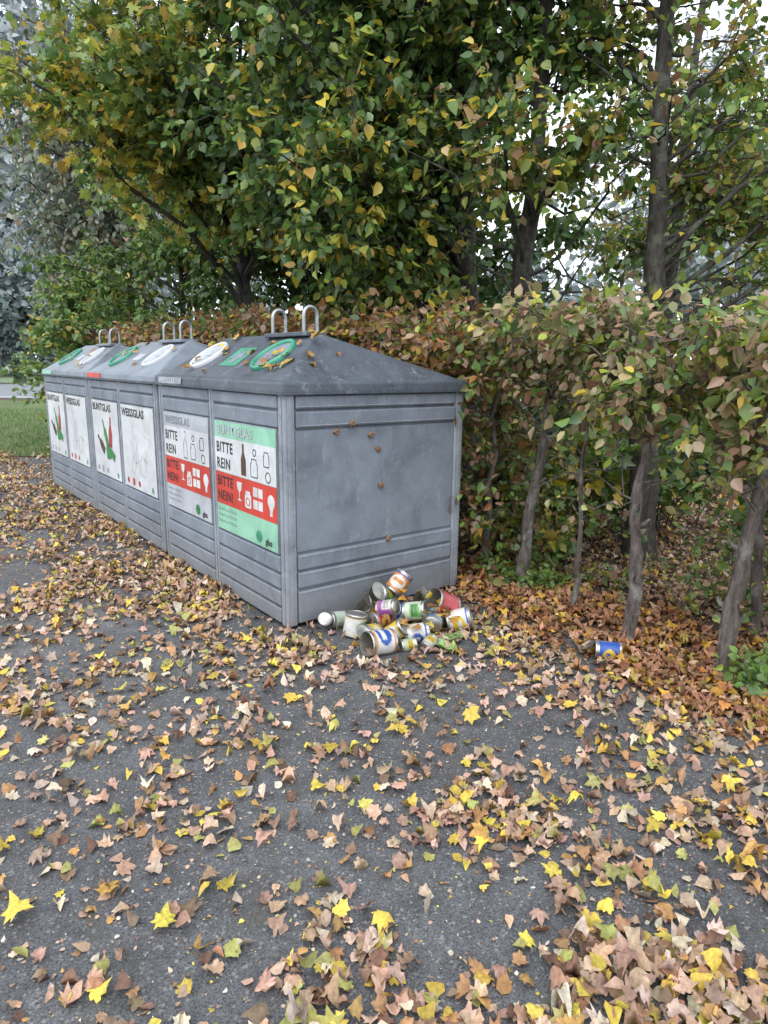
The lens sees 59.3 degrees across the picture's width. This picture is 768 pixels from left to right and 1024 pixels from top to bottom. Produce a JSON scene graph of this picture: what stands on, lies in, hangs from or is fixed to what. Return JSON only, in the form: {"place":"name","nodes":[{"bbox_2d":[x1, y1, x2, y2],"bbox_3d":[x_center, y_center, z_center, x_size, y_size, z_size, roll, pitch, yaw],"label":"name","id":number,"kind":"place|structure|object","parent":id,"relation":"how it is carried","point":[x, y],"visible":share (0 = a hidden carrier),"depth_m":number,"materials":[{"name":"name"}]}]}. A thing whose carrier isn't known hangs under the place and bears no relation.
{"place":"outdoors","nodes":[
{"label":"outdoors","id":0,"kind":"place"},
{"bbox_2d":[0,366,43,383],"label":"field","id":1,"kind":"structure","parent":0,"point":[8,377],"depth_m":65.22,"materials":[{"name":"green plant"}]},
{"bbox_2d":[0,220,168,376],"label":"distant trees","id":2,"kind":"object","parent":1,"relation":"on","point":[16,306],"visible":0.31,"depth_m":67.03,"materials":[{"name":"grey plant"}]},
{"bbox_2d":[0,0,243,372],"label":"distant trees","id":3,"kind":"object","parent":1,"relation":"on","point":[14,6],"visible":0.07,"depth_m":71.84,"materials":[{"name":"green plant"}]},
{"bbox_2d":[229,235,763,351],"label":"distant trees","id":4,"kind":"object","parent":1,"relation":"on","point":[541,277],"visible":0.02,"depth_m":66.86,"materials":[{"name":"green plant"}]},
{"bbox_2d":[551,0,767,367],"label":"distant trees","id":5,"kind":"object","parent":1,"relation":"on","point":[593,280],"visible":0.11,"depth_m":59.60,"materials":[{"name":"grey plant"}]},
{"bbox_2d":[0,400,50,455],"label":"grass","id":6,"kind":"structure","parent":0,"point":[11,405],"depth_m":15.97,"materials":[{"name":"green plant"}]},
{"bbox_2d":[0,384,723,401],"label":"road","id":7,"kind":"structure","parent":0,"point":[6,391],"depth_m":35.82,"materials":[{"name":"grey asphalt"}]},
{"bbox_2d":[0,457,767,1023],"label":"pavement","id":8,"kind":"structure","parent":0,"point":[48,923],"depth_m":2.39,"materials":[{"name":"grey asphalt"}]},
{"bbox_2d":[41,328,129,509],"bbox_3d":[-3.175,-1.228,8.353,1.472,1.972,2.078,-9,15,-37],"label":"recycling container","id":9,"kind":"object","parent":8,"relation":"on","point":[69,418],"visible":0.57,"depth_m":7.79,"materials":[{"name":"grey metal"}]},
{"bbox_2d":[84,319,210,551],"bbox_3d":[-1.902,-0.861,6.737,1.472,1.972,2.078,-9,15,-37],"label":"recycling container","id":10,"kind":"object","parent":8,"relation":"on","point":[125,421],"visible":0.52,"depth_m":6.14,"materials":[{"name":"grey metal"}]},
{"bbox_2d":[154,305,469,626],"bbox_3d":[-0.630,-0.494,5.120,1.472,1.972,2.078,-9,15,-37],"label":"recycling container","id":11,"kind":"object","parent":8,"relation":"on","point":[281,505],"visible":0.98,"depth_m":4.37,"materials":[{"name":"grey metal"}]},
{"bbox_2d":[253,500,257,509],"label":"window pane icon","id":12,"kind":"structure","parent":11,"relation":"in","point":[255,503],"depth_m":4.25},
{"bbox_2d":[253,487,257,497],"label":"window pane icon","id":13,"kind":"structure","parent":11,"relation":"in","point":[254,489],"depth_m":4.24},
{"bbox_2d":[60,329,460,628],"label":"scattered leaves","id":14,"kind":"object","parent":11,"relation":"on","point":[454,619],"visible":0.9,"depth_m":4.15,"materials":[{"name":"brown plant"}]},
{"bbox_2d":[258,501,262,511],"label":"window pane icon","id":15,"kind":"structure","parent":11,"relation":"in","point":[260,505],"depth_m":4.20},
{"bbox_2d":[258,489,262,499],"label":"window pane icon","id":16,"kind":"structure","parent":11,"relation":"in","point":[260,493],"depth_m":4.18},
{"bbox_2d":[332,429,340,434],"bbox_3d":[-0.282,-0.487,4.083,0.064,0.037,0.022,-28,26,-30],"label":"snail","id":17,"kind":"object","parent":11,"relation":"attached to","point":[336,432],"visible":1,"depth_m":4.07},
{"bbox_2d":[350,417,354,426],"bbox_3d":[-0.192,-0.549,4.123,0.037,0.064,0.022,4,8,-39],"label":"snail","id":18,"kind":"object","parent":11,"relation":"attached to","point":[352,422],"visible":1,"depth_m":4.12},
{"bbox_2d":[318,610,345,627],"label":"tin can","id":19,"kind":"object","parent":8,"relation":"on","point":[328,619],"visible":0.85,"depth_m":4.13,"materials":[{"name":"metal"}]},
{"bbox_2d":[342,610,367,638],"bbox_3d":[-0.173,0.676,4.067,0.140,0.135,0.140,9,6,-1],"label":"tin can","id":20,"kind":"object","parent":8,"relation":"on","point":[354,620],"visible":0.81,"depth_m":4.01,"materials":[{"name":"white metal"}]},
{"bbox_2d":[356,591,374,623],"bbox_3d":[-0.122,0.589,4.216,0.113,0.221,0.113,-16,42,8],"label":"tin can","id":21,"kind":"object","parent":8,"relation":"on","point":[365,605],"visible":0.5,"depth_m":4.22,"materials":[{"name":"grey metal"}]},
{"bbox_2d":[357,623,382,638],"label":"tin can","id":22,"kind":"object","parent":8,"relation":"on","point":[362,628],"visible":0.42,"depth_m":3.91,"materials":[{"name":"metal"}]},
{"bbox_2d":[359,628,397,656],"bbox_3d":[-0.029,0.735,3.804,0.173,0.145,0.145,1,46,-37],"label":"tin can","id":23,"kind":"object","parent":8,"relation":"on","point":[381,641],"visible":0.99,"depth_m":3.78,"materials":[{"name":"white metal"}]},
{"bbox_2d":[368,582,393,603],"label":"tin can","id":24,"kind":"object","parent":8,"relation":"on","point":[378,591],"visible":0.63,"depth_m":4.25,"materials":[{"name":"silver metal"}]},
{"bbox_2d":[384,568,412,596],"bbox_3d":[0.095,0.461,4.399,0.127,0.151,0.127,38,-11,0],"label":"tin can","id":25,"kind":"object","parent":24,"relation":"on","point":[398,580],"visible":0.94,"depth_m":4.35,"materials":[{"name":"orange metal"}]},
{"bbox_2d":[367,612,394,627],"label":"tin can","id":26,"kind":"object","parent":8,"relation":"on","point":[382,621],"visible":0.41,"depth_m":4.16,"materials":[{"name":"metal"}]},
{"bbox_2d":[375,599,400,615],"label":"tin can","id":27,"kind":"object","parent":26,"relation":"on","point":[390,607],"visible":0.93,"depth_m":4.11,"materials":[{"name":"metal"}]},
{"bbox_2d":[383,618,408,640],"bbox_3d":[0.072,0.700,3.959,0.130,0.113,0.113,-36,17,22],"label":"tin can","id":28,"kind":"object","parent":8,"relation":"on","point":[398,628],"visible":0.64,"depth_m":3.91,"materials":[{"name":"yellow metal"}]},
{"bbox_2d":[394,601,411,620],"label":"tin can","id":29,"kind":"object","parent":8,"relation":"on","point":[396,617],"visible":0.13,"depth_m":4.21,"materials":[{"name":"blue metal"}]},
{"bbox_2d":[399,637,417,651],"bbox_3d":[0.141,0.761,3.870,0.090,0.074,0.074,-8,1,-11],"label":"glass jar","id":30,"kind":"object","parent":8,"relation":"on","point":[408,644],"visible":0.98,"depth_m":3.84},
{"bbox_2d":[404,622,429,641],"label":"tin can","id":31,"kind":"object","parent":8,"relation":"on","point":[422,633],"visible":0.58,"depth_m":3.93,"materials":[{"name":"white metal"}]},
{"bbox_2d":[414,586,429,602],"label":"tin can","id":32,"kind":"object","parent":8,"relation":"on","point":[419,595],"visible":0.3,"depth_m":4.31,"materials":[{"name":"grey metal"}]},
{"bbox_2d":[420,633,438,649],"bbox_3d":[0.261,0.753,3.889,0.074,0.074,0.090,42,51,10],"label":"glass jar","id":33,"kind":"object","parent":8,"relation":"on","point":[431,640],"visible":0.94,"depth_m":3.87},
{"bbox_2d":[422,607,443,633],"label":"tin can","id":34,"kind":"object","parent":8,"relation":"on","point":[436,620],"visible":0.46,"depth_m":4.09,"materials":[{"name":"silver metal"}]},
{"bbox_2d":[402,600,428,619],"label":"tin can","id":35,"kind":"object","parent":34,"relation":"on","point":[411,610],"visible":0.91,"depth_m":4.08,"materials":[{"name":"metal"}]},
{"bbox_2d":[424,588,460,617],"bbox_3d":[0.363,0.570,4.196,0.184,0.154,0.154,27,30,-38],"label":"tin can","id":36,"kind":"object","parent":34,"relation":"on","point":[451,602],"visible":0.67,"depth_m":4.17,"materials":[{"name":"red metal"}]},
{"bbox_2d":[435,638,455,650],"bbox_3d":[0.351,0.761,3.870,0.115,0.043,0.104,1,12,4],"label":"crushed can lid","id":37,"kind":"object","parent":8,"relation":"on","point":[441,643],"visible":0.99,"depth_m":3.87,"materials":[{"name":"green metal"}]},
{"bbox_2d":[445,630,461,641],"bbox_3d":[0.411,0.736,3.987,0.104,0.043,0.115,2,12,5],"label":"crushed can lid","id":38,"kind":"object","parent":8,"relation":"on","point":[453,636],"visible":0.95,"depth_m":4.00,"materials":[{"name":"green metal"}]},
{"bbox_2d":[446,606,473,629],"bbox_3d":[0.467,0.664,4.166,0.151,0.140,0.140,-14,17,10],"label":"tin can","id":39,"kind":"object","parent":8,"relation":"on","point":[466,617],"visible":0.79,"depth_m":4.11,"materials":[{"name":"white metal"}]},
{"bbox_2d":[0,383,767,730],"bbox_3d":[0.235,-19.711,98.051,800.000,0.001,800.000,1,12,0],"label":"ground","id":40,"kind":"structure","parent":0,"point":[626,589],"depth_m":5.70,"materials":[{"name":"soil"}]},
{"bbox_2d":[0,351,31,382],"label":"roadside bushes","id":41,"kind":"object","parent":40,"relation":"on","point":[15,360],"visible":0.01,"depth_m":48.89,"materials":[{"name":"green plant"}]},
{"bbox_2d":[1,255,143,425],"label":"hazel shrub","id":42,"kind":"object","parent":40,"relation":"on","point":[79,286],"visible":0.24,"depth_m":13.18,"materials":[{"name":"green plant"}]},
{"bbox_2d":[0,0,178,356],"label":"birch tree","id":43,"kind":"object","parent":40,"relation":"on","point":[106,226],"visible":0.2,"depth_m":14.52,"materials":[{"name":"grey plant"}]},
{"bbox_2d":[10,149,259,368],"bbox_3d":[-3.962,-3.335,11.572,4.123,5.551,3.681,-9,15,-36],"label":"hazel shrub","id":44,"kind":"object","parent":40,"relation":"on","point":[63,332],"visible":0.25,"depth_m":11.25,"materials":[{"name":"green plant"}]},
{"bbox_2d":[0,0,337,323],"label":"maple tree","id":45,"kind":"object","parent":40,"relation":"on","point":[128,60],"visible":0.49,"depth_m":6.96,"materials":[{"name":"green plant"}]},
{"bbox_2d":[149,224,399,322],"bbox_3d":[-1.551,-2.749,10.179,3.789,4.222,2.506,-2,13,-12],"label":"hazel shrub","id":46,"kind":"object","parent":40,"relation":"on","point":[268,270],"visible":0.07,"depth_m":9.78,"materials":[{"name":"green plant"}]},
{"bbox_2d":[82,285,566,586],"bbox_3d":[-1.952,-1.384,8.593,1.527,2.459,10.161,-9,15,-37],"label":"hornbeam hedge","id":47,"kind":"object","parent":40,"relation":"on","point":[408,338],"visible":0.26,"depth_m":5.24,"materials":[{"name":"brown plant"}]},
{"bbox_2d":[0,428,767,1023],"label":"fallen leaves","id":48,"kind":"object","parent":40,"relation":"on","point":[674,956],"visible":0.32,"depth_m":2.67,"materials":[{"name":"brown plant"}]},
{"bbox_2d":[580,640,622,658],"bbox_3d":[1.212,0.771,3.782,0.223,0.103,0.103,5,6,6],"label":"tin can","id":49,"kind":"object","parent":48,"relation":"on","point":[607,648],"visible":0.78,"depth_m":3.74,"materials":[{"name":"blue metal"}]},
{"bbox_2d":[127,0,645,522],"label":"linden tree","id":50,"kind":"object","parent":40,"relation":"on","point":[339,172],"visible":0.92,"depth_m":5.38,"materials":[{"name":"green plant"}]},
{"bbox_2d":[221,15,617,359],"bbox_3d":[0.536,-4.178,9.919,5.790,7.187,3.546,1,12,0],"label":"oak tree","id":51,"kind":"object","parent":40,"relation":"on","point":[490,260],"visible":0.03,"depth_m":9.74,"materials":[{"name":"green plant"}]},
{"bbox_2d":[330,0,749,545],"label":"linden tree","id":52,"kind":"object","parent":40,"relation":"on","point":[592,138],"visible":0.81,"depth_m":4.96,"materials":[{"name":"green plant"}]},
{"bbox_2d":[442,271,651,583],"bbox_3d":[1.124,-0.527,4.872,1.370,2.238,1.084,4,13,14],"label":"hornbeam tree","id":53,"kind":"object","parent":40,"relation":"on","point":[519,369],"visible":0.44,"depth_m":4.67,"materials":[{"name":"green plant"}]},
{"bbox_2d":[460,407,668,559],"bbox_3d":[1.507,-0.291,5.939,1.792,1.374,1.564,-4,13,-20],"label":"maple sapling","id":54,"kind":"object","parent":40,"relation":"on","point":[563,483],"visible":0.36,"depth_m":5.68,"materials":[{"name":"green plant"}]},
{"bbox_2d":[473,345,671,501],"bbox_3d":[1.663,-1.044,7.913,3.994,2.166,1.992,-4,13,-22],"label":"elder bush","id":55,"kind":"object","parent":40,"relation":"on","point":[537,415],"visible":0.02,"depth_m":7.54,"materials":[{"name":"green plant"}]},
{"bbox_2d":[472,277,710,604],"bbox_3d":[1.231,-0.360,4.338,1.379,2.130,1.016,1,12,0],"label":"hornbeam tree","id":56,"kind":"object","parent":40,"relation":"on","point":[541,310],"visible":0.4,"depth_m":4.15,"materials":[{"name":"green plant"}]},
{"bbox_2d":[474,548,767,700],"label":"ground plant","id":57,"kind":"object","parent":40,"relation":"on","point":[754,666],"visible":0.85,"depth_m":3.48,"materials":[{"name":"green plant"}]},
{"bbox_2d":[476,0,767,564],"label":"linden tree","id":58,"kind":"object","parent":40,"relation":"on","point":[743,191],"visible":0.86,"depth_m":5.14,"materials":[{"name":"green plant"}]},
{"bbox_2d":[477,452,767,633],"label":"bramble bush","id":59,"kind":"object","parent":40,"relation":"on","point":[703,585],"visible":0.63,"depth_m":4.87,"materials":[{"name":"green plant"}]},
{"bbox_2d":[487,379,763,478],"bbox_3d":[3.615,-1.314,10.348,4.085,1.449,1.762,-1,12,-8],"label":"parked car","id":60,"kind":"object","parent":40,"relation":"on","point":[706,464],"depth_m":9.62,"materials":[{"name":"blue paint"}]},
{"bbox_2d":[488,0,767,475],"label":"oak tree","id":61,"kind":"object","parent":40,"relation":"on","point":[630,233],"visible":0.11,"depth_m":10.13,"materials":[{"name":"green plant"}]},
{"bbox_2d":[526,279,766,645],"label":"hornbeam tree","id":62,"kind":"object","parent":40,"relation":"on","point":[648,402],"visible":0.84,"depth_m":3.67,"materials":[{"name":"green plant"}]},
{"bbox_2d":[552,407,767,563],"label":"elder bush","id":63,"kind":"object","parent":40,"relation":"on","point":[681,487],"visible":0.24,"depth_m":6.32,"materials":[{"name":"green plant"}]},
{"bbox_2d":[653,295,767,636],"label":"hornbeam tree","id":64,"kind":"object","parent":40,"relation":"on","point":[756,575],"visible":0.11,"depth_m":4.03,"materials":[{"name":"green plant"}]},
{"bbox_2d":[660,268,767,673],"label":"hornbeam tree","id":65,"kind":"object","parent":40,"relation":"on","point":[733,436],"visible":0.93,"depth_m":3.33,"materials":[{"name":"green plant"}]},
{"bbox_2d":[749,407,767,470],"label":"hornbeam tree","id":66,"kind":"object","parent":40,"relation":"on","point":[761,459],"visible":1,"depth_m":2.81,"materials":[{"name":"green plant"}]},
{"bbox_2d":[0,0,767,358],"label":"sky","id":67,"kind":"structure","parent":0,"point":[763,9],"materials":[{"name":"white"}]}
]}

